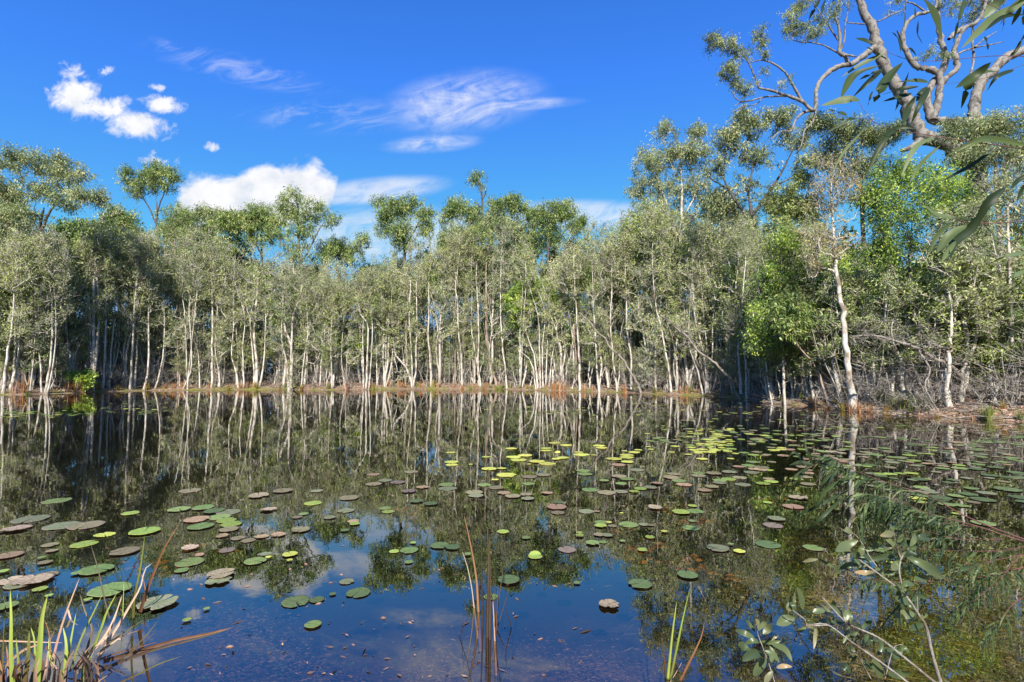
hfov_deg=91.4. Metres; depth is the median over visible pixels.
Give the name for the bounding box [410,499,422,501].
lily pad
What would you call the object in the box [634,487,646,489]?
lily pad
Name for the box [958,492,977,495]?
lily pad
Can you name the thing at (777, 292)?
brown tree
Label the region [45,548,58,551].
lily pad
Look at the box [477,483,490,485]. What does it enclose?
lily pad
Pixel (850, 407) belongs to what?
sedge tuft
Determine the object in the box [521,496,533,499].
lily pad
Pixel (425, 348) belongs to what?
shrub
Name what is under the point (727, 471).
lily pad
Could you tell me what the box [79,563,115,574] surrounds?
lily pad
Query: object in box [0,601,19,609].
lily pad
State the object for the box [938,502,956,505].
lily pad
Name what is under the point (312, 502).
lily pad
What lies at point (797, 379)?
paperbark tree
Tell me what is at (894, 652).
sapling
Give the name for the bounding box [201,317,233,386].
paperbark tree
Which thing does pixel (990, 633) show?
wattle branch
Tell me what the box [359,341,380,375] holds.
paperbark tree
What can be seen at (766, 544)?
lily pad
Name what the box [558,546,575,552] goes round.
lily pad
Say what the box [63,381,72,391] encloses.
sedge tuft
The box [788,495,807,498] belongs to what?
lily pad
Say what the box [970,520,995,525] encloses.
lily pad
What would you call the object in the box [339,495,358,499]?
lily pad
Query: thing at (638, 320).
paperbark tree
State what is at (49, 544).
lily pad
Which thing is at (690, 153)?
gum tree
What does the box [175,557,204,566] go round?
lily pad
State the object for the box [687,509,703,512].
lily pad
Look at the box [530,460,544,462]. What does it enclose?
lily pad
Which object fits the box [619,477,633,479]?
lily pad
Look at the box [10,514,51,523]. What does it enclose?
lily pad
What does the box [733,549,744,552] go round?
lily pad
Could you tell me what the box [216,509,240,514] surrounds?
lily pad
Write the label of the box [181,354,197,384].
paperbark tree
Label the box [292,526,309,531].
lily pad
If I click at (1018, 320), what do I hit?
paperbark tree
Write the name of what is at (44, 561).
lily pad
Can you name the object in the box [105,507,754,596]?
orange weed
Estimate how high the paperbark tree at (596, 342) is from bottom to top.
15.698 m
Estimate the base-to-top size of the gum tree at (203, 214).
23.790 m
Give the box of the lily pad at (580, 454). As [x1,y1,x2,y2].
[574,453,588,455]
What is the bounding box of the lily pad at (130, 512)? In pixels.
[121,511,139,514]
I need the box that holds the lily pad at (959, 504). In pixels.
[953,503,969,506]
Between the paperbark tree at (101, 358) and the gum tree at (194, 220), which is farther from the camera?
the gum tree at (194, 220)
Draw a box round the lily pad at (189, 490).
[178,488,201,492]
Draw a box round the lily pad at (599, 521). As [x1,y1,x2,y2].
[594,520,606,523]
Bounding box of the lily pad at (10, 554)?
[0,551,24,558]
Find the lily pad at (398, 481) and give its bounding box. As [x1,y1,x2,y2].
[390,480,404,483]
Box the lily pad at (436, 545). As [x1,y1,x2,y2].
[430,542,448,547]
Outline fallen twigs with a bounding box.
[0,378,1023,418]
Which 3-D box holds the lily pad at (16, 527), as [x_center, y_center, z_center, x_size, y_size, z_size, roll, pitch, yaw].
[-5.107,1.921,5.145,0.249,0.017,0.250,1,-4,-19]
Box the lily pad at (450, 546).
[445,544,459,548]
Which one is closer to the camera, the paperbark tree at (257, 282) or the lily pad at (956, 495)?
the lily pad at (956, 495)
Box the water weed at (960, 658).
[755,546,1023,681]
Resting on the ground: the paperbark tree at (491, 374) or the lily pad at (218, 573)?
the paperbark tree at (491, 374)
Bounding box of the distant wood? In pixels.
[3,216,1023,384]
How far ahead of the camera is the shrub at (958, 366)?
21.19 m
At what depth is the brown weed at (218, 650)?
3.07 m
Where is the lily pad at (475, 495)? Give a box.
[468,493,482,496]
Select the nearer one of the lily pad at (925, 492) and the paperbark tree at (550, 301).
the lily pad at (925, 492)
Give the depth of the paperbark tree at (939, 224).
19.36 m
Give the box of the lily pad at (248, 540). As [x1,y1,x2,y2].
[241,538,255,542]
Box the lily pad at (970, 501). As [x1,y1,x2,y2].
[965,500,980,503]
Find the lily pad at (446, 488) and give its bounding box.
[439,486,456,490]
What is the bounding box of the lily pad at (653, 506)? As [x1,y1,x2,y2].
[648,504,661,508]
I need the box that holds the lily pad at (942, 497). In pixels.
[929,495,952,499]
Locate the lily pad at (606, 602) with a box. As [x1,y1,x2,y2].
[599,599,618,606]
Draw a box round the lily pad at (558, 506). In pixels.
[547,504,566,508]
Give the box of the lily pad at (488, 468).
[481,467,496,469]
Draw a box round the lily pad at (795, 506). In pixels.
[782,504,803,508]
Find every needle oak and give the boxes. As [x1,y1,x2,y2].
[0,247,22,356]
[12,277,63,384]
[33,280,84,367]
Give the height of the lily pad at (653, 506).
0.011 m
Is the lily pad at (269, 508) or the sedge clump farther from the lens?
the lily pad at (269, 508)
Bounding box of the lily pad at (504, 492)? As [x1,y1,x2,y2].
[497,491,510,493]
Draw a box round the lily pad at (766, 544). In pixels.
[755,540,780,547]
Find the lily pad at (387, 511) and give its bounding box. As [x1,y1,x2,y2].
[382,510,393,512]
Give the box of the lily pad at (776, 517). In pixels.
[767,516,784,519]
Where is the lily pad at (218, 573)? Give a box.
[206,568,234,578]
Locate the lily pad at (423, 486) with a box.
[416,485,428,487]
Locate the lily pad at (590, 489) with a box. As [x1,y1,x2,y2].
[582,488,598,491]
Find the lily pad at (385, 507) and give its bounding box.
[379,506,391,509]
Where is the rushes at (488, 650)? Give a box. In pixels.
[448,516,519,681]
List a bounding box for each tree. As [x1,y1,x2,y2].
[0,139,115,388]
[0,177,44,384]
[0,222,56,385]
[0,231,55,393]
[0,241,18,350]
[0,247,36,389]
[0,252,23,342]
[0,337,34,385]
[0,338,32,381]
[0,348,13,390]
[4,215,71,390]
[14,333,50,389]
[15,217,82,393]
[20,230,72,382]
[22,239,88,386]
[23,222,57,380]
[37,331,72,388]
[44,235,100,372]
[46,212,100,365]
[48,349,75,384]
[49,232,91,369]
[57,329,87,372]
[59,212,117,390]
[63,304,106,370]
[70,219,110,369]
[70,241,113,361]
[84,235,138,385]
[87,203,146,380]
[87,210,128,388]
[87,357,108,382]
[88,219,142,387]
[91,200,134,377]
[98,330,125,374]
[101,322,140,385]
[108,225,160,389]
[111,230,163,377]
[112,157,185,377]
[113,227,156,388]
[113,250,152,386]
[120,223,175,389]
[122,225,169,380]
[122,354,144,386]
[126,248,172,380]
[126,315,154,383]
[133,225,191,388]
[142,252,183,384]
[142,304,172,384]
[150,312,180,381]
[152,200,205,377]
[152,201,199,384]
[152,223,187,379]
[166,224,209,388]
[167,348,190,385]
[170,224,215,387]
[170,241,220,315]
[170,243,211,384]
[173,261,208,381]
[178,195,228,378]
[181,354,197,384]
[186,243,227,379]
[187,332,210,380]
[188,223,243,387]
[191,252,234,377]
[194,237,239,378]
[194,261,237,383]
[199,203,270,368]
[199,236,235,386]
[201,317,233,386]
[202,307,235,383]
[206,238,253,388]
[221,249,258,315]
[221,262,258,380]
[222,270,261,384]
[224,199,283,378]
[232,343,249,382]
[234,238,282,386]
[244,338,266,372]
[246,263,279,378]
[247,259,277,359]
[249,331,277,384]
[258,244,316,389]
[260,184,344,378]
[264,274,299,386]
[267,251,300,380]
[267,342,288,383]
[273,240,309,353]
[277,263,321,374]
[281,351,301,371]
[282,252,326,389]
[285,272,322,384]
[288,348,304,376]
[298,268,331,382]
[298,345,316,382]
[299,260,347,385]
[305,296,323,331]
[307,228,372,378]
[313,256,342,378]
[313,292,348,385]
[317,259,355,388]
[318,343,340,386]
[321,310,347,382]
[326,274,352,378]
[328,257,365,387]
[332,332,366,383]
[339,271,361,381]
[339,346,355,380]
[341,258,390,389]
[342,311,369,383]
[350,275,384,383]
[351,250,393,385]
[353,273,381,374]
[354,257,401,380]
[354,259,389,376]
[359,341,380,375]
[366,332,384,382]
[367,225,429,387]
[368,189,438,380]
[369,252,400,362]
[371,263,405,386]
[376,245,409,379]
[377,304,402,382]
[385,254,419,375]
[388,269,421,383]
[396,315,421,383]
[397,259,429,381]
[403,336,426,381]
[405,226,443,385]
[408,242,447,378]
[412,260,438,380]
[419,329,444,382]
[423,243,459,382]
[431,192,487,380]
[431,240,461,380]
[433,233,474,378]
[437,238,472,383]
[438,213,472,384]
[441,337,462,381]
[441,356,451,381]
[443,229,475,353]
[444,232,483,379]
[448,244,490,382]
[449,243,487,378]
[451,217,492,387]
[453,316,475,383]
[456,205,542,382]
[463,218,509,385]
[465,167,487,380]
[469,330,490,385]
[473,236,512,382]
[473,252,502,380]
[484,190,536,380]
[484,236,510,343]
[484,356,499,385]
[487,238,518,380]
[488,221,523,388]
[490,325,513,382]
[497,228,542,334]
[498,273,563,386]
[500,251,536,386]
[504,346,526,387]
[506,243,538,372]
[507,232,566,388]
[519,234,552,380]
[523,351,541,384]
[525,196,589,381]
[528,326,552,384]
[535,254,567,380]
[536,303,562,382]
[540,234,578,367]
[543,257,572,380]
[546,257,585,383]
[547,225,604,390]
[551,237,594,379]
[551,347,567,383]
[555,262,589,384]
[557,254,594,385]
[565,359,582,387]
[570,230,600,381]
[572,216,613,391]
[579,308,641,392]
[579,332,601,387]
[581,238,628,387]
[583,239,616,381]
[585,308,614,384]
[589,265,631,379]
[590,228,636,391]
[590,230,633,379]
[597,329,622,386]
[600,213,645,390]
[601,332,628,387]
[603,209,643,382]
[613,198,676,385]
[618,246,647,380]
[619,216,669,388]
[623,116,724,368]
[623,201,673,384]
[626,346,646,385]
[629,203,679,390]
[630,342,653,388]
[636,231,684,386]
[636,235,671,365]
[637,191,684,391]
[639,199,689,383]
[645,350,662,387]
[655,356,674,390]
[657,205,696,373]
[658,288,695,390]
[660,308,741,398]
[664,223,718,386]
[670,207,735,394]
[671,328,702,385]
[679,216,714,382]
[681,287,718,385]
[686,236,732,386]
[688,236,721,374]
[691,187,764,380]
[695,216,745,384]
[696,101,829,383]
[698,0,1023,383]
[703,254,737,363]
[704,214,757,393]
[704,347,730,392]
[705,232,756,393]
[714,335,747,393]
[718,221,759,374]
[719,209,768,398]
[726,219,767,383]
[728,345,757,383]
[730,230,776,386]
[732,212,781,401]
[733,339,759,392]
[735,221,833,403]
[741,240,789,377]
[742,251,784,398]
[746,330,781,399]
[748,327,778,395]
[751,274,804,398]
[754,164,838,252]
[760,289,829,406]
[761,219,801,398]
[767,248,825,398]
[768,341,801,398]
[776,224,818,382]
[783,343,813,397]
[788,145,873,410]
[790,208,827,397]
[792,320,843,399]
[795,223,842,386]
[797,106,912,256]
[799,265,861,402]
[805,352,826,395]
[806,263,879,360]
[806,278,854,399]
[815,249,871,276]
[819,239,854,283]
[826,261,895,398]
[835,267,884,400]
[838,297,894,402]
[839,145,1005,394]
[845,310,983,411]
[846,252,877,302]
[848,304,901,398]
[850,271,922,405]
[858,269,880,309]
[865,305,898,391]
[866,256,926,376]
[869,285,939,399]
[882,244,989,407]
[895,308,959,397]
[897,284,943,397]
[910,299,957,382]
[915,201,1023,401]
[916,259,965,388]
[928,104,1023,388]
[941,154,1023,399]
[946,276,1022,403]
[957,259,1023,399]
[993,269,1023,362]
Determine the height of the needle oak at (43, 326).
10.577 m
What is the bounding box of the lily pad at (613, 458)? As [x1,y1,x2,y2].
[606,457,621,459]
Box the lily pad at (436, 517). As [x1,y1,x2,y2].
[429,514,446,519]
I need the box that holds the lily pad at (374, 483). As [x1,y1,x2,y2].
[366,482,381,485]
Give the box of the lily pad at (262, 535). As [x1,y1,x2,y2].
[254,534,268,537]
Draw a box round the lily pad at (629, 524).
[619,521,638,526]
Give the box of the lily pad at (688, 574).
[677,570,697,577]
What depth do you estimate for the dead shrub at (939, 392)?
19.19 m
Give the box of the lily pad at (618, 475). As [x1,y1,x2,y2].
[612,474,626,477]
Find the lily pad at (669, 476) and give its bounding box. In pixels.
[664,475,677,478]
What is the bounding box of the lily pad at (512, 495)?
[505,494,520,497]
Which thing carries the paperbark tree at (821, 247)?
on the ground
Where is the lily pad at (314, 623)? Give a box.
[304,620,321,627]
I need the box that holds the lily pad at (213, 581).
[205,575,231,583]
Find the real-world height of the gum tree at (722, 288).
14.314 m
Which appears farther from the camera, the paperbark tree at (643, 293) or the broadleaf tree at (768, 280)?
the paperbark tree at (643, 293)
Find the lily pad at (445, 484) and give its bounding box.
[439,482,454,485]
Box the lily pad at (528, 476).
[521,475,536,477]
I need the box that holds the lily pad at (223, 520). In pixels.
[216,517,236,522]
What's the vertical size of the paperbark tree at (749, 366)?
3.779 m
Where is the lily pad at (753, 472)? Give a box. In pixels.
[743,471,759,473]
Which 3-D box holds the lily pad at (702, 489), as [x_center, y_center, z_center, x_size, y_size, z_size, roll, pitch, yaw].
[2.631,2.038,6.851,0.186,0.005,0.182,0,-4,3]
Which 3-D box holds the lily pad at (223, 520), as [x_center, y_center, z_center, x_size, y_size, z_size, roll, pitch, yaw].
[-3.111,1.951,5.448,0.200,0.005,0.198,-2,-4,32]
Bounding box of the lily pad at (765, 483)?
[755,482,769,484]
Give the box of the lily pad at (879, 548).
[873,547,886,551]
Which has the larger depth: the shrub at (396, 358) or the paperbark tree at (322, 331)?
the shrub at (396, 358)
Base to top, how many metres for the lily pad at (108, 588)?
0.007 m
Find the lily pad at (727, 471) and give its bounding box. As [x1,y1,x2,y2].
[722,470,736,472]
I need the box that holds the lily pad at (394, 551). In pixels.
[389,549,398,552]
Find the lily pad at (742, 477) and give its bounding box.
[732,476,746,478]
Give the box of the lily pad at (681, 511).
[672,509,689,513]
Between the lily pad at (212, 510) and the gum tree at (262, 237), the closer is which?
the lily pad at (212, 510)
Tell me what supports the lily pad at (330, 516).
on the water
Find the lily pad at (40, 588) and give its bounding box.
[32,586,48,590]
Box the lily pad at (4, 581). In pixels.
[0,575,23,584]
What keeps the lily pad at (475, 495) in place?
on the water
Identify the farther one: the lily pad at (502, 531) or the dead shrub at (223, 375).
the dead shrub at (223, 375)
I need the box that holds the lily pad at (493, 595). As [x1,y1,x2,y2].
[484,593,496,599]
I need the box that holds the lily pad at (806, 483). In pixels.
[800,482,816,484]
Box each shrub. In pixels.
[7,375,35,386]
[20,326,67,373]
[45,375,68,387]
[68,328,103,370]
[87,362,127,386]
[96,364,134,385]
[98,337,128,378]
[114,367,145,386]
[145,344,172,374]
[150,365,181,385]
[180,332,209,378]
[212,369,234,385]
[218,333,247,378]
[218,366,258,382]
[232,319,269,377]
[267,373,282,387]
[293,337,317,374]
[301,336,327,379]
[304,370,329,388]
[336,367,365,386]
[342,331,365,373]
[373,370,393,384]
[379,335,401,377]
[414,328,438,377]
[429,367,454,383]
[453,315,486,379]
[486,327,517,374]
[501,365,529,386]
[506,332,531,371]
[546,368,576,385]
[556,328,593,379]
[617,370,652,392]
[627,331,654,376]
[639,361,673,391]
[657,364,702,392]
[659,325,686,377]
[679,318,715,381]
[700,366,737,395]
[740,371,781,400]
[747,327,800,382]
[785,261,864,384]
[794,367,835,402]
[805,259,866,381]
[811,383,857,407]
[817,318,867,397]
[835,354,911,405]
[845,373,917,408]
[853,325,896,396]
[866,261,921,309]
[866,350,956,399]
[868,361,964,413]
[885,299,957,392]
[894,366,987,411]
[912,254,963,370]
[914,346,1022,396]
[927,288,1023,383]
[932,261,1023,397]
[935,369,1007,408]
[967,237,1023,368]
[969,363,1023,407]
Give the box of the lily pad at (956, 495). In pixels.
[947,494,963,496]
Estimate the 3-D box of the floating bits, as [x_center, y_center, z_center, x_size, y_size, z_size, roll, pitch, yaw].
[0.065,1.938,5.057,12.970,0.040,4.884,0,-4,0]
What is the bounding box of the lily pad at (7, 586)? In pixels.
[2,581,32,588]
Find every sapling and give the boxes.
[736,619,791,681]
[776,522,942,681]
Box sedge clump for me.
[0,524,232,681]
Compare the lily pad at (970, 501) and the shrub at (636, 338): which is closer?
the lily pad at (970, 501)
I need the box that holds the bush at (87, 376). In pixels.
[53,367,98,391]
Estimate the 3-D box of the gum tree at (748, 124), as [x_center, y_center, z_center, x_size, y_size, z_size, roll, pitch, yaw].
[19.458,-7.626,38.857,10.354,22.142,4.346,0,-4,0]
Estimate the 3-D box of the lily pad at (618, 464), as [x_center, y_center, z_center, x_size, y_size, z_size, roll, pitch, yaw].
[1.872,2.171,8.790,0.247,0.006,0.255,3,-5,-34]
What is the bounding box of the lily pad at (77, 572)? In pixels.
[70,570,82,573]
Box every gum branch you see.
[809,0,1023,181]
[925,175,1023,281]
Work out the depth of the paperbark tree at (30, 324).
38.98 m
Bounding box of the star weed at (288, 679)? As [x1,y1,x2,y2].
[173,591,419,681]
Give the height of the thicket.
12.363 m
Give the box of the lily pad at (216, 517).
[208,514,230,519]
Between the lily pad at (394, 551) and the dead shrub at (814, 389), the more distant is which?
the dead shrub at (814, 389)
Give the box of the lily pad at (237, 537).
[230,536,245,539]
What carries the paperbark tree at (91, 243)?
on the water
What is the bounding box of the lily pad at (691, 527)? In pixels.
[682,525,699,529]
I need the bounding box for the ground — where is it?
[0,374,1023,681]
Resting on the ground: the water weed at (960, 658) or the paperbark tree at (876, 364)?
the paperbark tree at (876, 364)
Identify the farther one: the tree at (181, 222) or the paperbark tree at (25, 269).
the tree at (181, 222)
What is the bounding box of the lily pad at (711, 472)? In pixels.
[705,471,720,473]
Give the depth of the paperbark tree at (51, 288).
44.48 m
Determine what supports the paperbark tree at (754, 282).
on the ground
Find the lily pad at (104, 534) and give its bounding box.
[93,532,115,536]
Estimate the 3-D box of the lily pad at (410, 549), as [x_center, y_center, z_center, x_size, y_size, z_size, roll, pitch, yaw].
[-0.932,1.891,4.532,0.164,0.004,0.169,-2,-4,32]
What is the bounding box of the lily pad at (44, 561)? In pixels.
[37,560,53,563]
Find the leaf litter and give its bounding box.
[0,380,1023,421]
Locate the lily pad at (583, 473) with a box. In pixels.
[577,472,591,474]
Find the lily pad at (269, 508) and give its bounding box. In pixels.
[260,507,276,509]
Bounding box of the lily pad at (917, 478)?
[912,477,928,479]
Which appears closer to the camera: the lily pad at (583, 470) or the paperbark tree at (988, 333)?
the lily pad at (583, 470)
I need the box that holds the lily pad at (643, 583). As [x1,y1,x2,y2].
[628,578,651,587]
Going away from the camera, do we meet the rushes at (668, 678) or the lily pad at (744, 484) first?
the rushes at (668, 678)
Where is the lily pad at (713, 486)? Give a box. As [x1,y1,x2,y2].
[705,485,718,487]
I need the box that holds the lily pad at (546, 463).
[539,462,555,464]
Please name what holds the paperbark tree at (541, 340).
on the ground
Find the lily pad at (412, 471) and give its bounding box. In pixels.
[404,470,417,472]
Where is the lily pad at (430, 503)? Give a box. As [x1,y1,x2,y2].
[424,501,436,504]
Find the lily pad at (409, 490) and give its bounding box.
[402,489,415,491]
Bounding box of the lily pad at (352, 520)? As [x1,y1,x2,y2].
[347,519,358,522]
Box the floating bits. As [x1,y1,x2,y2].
[53,480,947,677]
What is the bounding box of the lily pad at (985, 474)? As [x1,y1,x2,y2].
[980,473,998,475]
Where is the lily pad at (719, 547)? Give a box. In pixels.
[706,544,728,551]
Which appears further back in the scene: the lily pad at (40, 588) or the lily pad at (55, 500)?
the lily pad at (55, 500)
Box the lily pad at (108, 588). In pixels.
[86,581,132,596]
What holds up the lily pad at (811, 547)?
on the water
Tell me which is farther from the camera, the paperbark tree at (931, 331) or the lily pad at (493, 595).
the paperbark tree at (931, 331)
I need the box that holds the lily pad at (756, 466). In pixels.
[753,465,769,468]
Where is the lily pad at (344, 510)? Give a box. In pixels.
[338,508,354,512]
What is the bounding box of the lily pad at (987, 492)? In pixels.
[975,491,997,494]
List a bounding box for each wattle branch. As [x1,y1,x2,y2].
[787,455,1023,621]
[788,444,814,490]
[844,546,1023,669]
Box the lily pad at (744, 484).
[734,482,750,485]
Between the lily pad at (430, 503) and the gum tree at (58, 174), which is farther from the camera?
the gum tree at (58, 174)
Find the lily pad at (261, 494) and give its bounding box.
[248,492,268,497]
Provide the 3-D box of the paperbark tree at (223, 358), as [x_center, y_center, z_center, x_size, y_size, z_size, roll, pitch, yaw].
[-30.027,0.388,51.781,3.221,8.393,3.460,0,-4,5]
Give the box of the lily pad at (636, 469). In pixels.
[629,468,643,470]
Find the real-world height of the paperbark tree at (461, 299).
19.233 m
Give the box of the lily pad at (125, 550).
[109,546,140,554]
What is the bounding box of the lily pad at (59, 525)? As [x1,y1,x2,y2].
[41,521,80,529]
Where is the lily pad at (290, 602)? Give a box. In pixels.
[281,595,309,607]
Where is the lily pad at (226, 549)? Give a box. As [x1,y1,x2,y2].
[219,547,235,552]
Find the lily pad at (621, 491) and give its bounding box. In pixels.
[614,490,627,492]
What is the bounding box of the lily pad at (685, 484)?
[676,483,691,485]
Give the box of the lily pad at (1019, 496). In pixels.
[1007,495,1023,498]
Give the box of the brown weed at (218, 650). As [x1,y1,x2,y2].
[108,598,723,681]
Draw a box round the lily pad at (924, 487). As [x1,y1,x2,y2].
[912,485,929,488]
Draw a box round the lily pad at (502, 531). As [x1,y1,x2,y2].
[497,529,508,532]
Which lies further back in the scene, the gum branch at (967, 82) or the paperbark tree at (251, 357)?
the paperbark tree at (251, 357)
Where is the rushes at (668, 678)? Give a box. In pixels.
[662,589,703,681]
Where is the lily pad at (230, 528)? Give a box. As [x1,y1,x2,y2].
[219,526,238,531]
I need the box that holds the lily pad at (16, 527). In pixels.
[0,524,33,530]
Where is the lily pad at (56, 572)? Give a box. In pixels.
[35,571,59,575]
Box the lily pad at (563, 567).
[553,564,573,571]
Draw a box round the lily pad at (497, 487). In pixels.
[488,485,503,488]
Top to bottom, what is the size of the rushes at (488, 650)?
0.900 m
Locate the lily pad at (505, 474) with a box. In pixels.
[496,473,516,476]
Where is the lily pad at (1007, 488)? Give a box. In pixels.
[993,486,1022,491]
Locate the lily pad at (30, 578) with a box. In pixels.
[8,573,55,584]
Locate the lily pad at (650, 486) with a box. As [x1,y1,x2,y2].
[643,485,656,488]
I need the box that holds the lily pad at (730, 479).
[721,477,735,480]
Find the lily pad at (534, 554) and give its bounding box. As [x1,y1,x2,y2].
[528,550,542,558]
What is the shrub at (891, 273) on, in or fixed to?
on the ground
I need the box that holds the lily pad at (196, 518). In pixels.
[183,516,209,521]
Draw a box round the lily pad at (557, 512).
[551,510,564,513]
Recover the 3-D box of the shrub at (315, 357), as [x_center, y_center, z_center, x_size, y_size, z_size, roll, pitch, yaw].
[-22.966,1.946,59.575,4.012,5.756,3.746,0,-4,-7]
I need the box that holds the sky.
[0,0,1023,373]
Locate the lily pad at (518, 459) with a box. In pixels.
[511,458,526,460]
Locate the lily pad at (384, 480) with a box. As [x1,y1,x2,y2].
[378,479,391,481]
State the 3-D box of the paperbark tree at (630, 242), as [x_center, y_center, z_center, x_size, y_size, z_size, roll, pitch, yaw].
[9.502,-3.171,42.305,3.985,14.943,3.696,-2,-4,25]
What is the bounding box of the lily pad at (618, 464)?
[611,463,624,465]
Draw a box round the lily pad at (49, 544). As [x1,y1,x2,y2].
[41,542,59,546]
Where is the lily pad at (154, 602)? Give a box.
[136,594,178,609]
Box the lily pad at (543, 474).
[537,473,550,475]
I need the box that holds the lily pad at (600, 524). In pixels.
[594,523,606,526]
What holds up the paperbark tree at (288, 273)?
on the ground
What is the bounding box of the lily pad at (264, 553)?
[257,552,271,555]
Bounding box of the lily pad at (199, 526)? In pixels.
[187,522,214,528]
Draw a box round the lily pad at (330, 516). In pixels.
[324,515,335,518]
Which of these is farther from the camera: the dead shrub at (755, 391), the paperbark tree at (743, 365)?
the paperbark tree at (743, 365)
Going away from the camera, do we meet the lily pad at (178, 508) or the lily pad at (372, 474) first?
the lily pad at (178, 508)
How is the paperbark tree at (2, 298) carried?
on the ground
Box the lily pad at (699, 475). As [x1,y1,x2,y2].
[691,474,705,476]
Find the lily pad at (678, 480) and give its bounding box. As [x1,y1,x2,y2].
[672,479,685,481]
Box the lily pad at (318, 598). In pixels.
[309,596,323,602]
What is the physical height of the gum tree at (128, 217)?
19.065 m
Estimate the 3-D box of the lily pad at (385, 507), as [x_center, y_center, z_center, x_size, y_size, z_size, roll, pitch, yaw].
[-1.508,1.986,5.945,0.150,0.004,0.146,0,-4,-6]
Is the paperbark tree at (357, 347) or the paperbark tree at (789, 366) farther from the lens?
the paperbark tree at (357, 347)
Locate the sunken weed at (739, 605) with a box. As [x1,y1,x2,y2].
[602,522,987,677]
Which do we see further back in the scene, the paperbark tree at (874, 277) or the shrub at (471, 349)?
the shrub at (471, 349)
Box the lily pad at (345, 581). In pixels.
[339,578,353,583]
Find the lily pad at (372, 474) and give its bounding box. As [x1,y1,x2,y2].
[367,473,379,475]
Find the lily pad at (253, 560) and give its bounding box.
[244,557,266,564]
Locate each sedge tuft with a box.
[6,380,19,393]
[12,377,29,392]
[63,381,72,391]
[70,381,83,391]
[557,377,566,390]
[845,401,855,411]
[853,401,866,411]
[865,404,872,412]
[873,389,888,404]
[884,390,898,406]
[891,391,914,409]
[903,393,918,409]
[914,390,927,410]
[978,406,991,419]
[979,406,998,420]
[995,401,1007,408]
[1012,407,1023,419]
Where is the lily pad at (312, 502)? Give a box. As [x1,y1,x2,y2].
[304,501,321,504]
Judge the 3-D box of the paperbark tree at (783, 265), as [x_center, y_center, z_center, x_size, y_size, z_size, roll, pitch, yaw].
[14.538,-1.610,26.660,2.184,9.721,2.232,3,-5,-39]
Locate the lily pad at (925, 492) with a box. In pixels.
[909,490,928,493]
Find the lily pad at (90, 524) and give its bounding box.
[66,520,106,529]
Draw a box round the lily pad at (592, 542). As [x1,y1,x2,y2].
[586,540,598,544]
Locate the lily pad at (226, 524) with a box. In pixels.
[220,521,241,526]
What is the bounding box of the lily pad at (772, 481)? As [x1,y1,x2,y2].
[764,480,777,482]
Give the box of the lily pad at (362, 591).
[346,587,370,597]
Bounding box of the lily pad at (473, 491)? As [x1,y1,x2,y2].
[466,490,482,493]
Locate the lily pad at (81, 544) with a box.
[69,540,98,547]
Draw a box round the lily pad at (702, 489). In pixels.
[697,488,711,490]
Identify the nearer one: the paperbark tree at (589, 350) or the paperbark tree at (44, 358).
the paperbark tree at (44, 358)
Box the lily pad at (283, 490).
[273,488,293,491]
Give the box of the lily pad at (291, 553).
[282,551,297,555]
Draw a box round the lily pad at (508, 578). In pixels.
[498,574,519,583]
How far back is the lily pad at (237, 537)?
4.87 m
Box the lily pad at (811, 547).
[802,544,823,550]
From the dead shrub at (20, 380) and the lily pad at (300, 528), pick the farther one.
the dead shrub at (20, 380)
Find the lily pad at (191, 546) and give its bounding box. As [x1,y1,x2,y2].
[181,544,198,549]
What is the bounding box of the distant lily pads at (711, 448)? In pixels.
[2,393,1023,502]
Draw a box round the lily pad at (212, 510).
[203,508,224,512]
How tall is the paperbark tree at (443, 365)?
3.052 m
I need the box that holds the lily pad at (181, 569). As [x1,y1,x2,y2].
[174,567,188,571]
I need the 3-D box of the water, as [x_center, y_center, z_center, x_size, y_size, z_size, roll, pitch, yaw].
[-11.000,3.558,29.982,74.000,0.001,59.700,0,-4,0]
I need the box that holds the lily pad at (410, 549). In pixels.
[400,547,417,552]
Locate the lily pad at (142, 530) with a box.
[128,526,160,534]
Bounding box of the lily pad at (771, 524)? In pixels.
[763,522,782,527]
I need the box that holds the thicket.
[0,268,1023,406]
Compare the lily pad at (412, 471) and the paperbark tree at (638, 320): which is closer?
the lily pad at (412, 471)
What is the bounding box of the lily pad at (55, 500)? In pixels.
[40,497,72,503]
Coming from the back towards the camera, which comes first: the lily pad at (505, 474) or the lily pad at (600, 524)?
the lily pad at (505, 474)
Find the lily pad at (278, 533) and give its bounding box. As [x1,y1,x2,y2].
[271,531,285,535]
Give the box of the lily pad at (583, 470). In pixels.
[576,469,589,471]
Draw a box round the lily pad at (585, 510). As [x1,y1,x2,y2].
[578,509,594,512]
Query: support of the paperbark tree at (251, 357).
on the ground
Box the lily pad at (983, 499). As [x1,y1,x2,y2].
[969,497,996,501]
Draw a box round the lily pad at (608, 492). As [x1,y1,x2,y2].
[597,490,615,494]
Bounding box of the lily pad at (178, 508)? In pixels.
[167,506,190,510]
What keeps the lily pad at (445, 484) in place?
on the water
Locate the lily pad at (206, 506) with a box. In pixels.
[191,504,214,509]

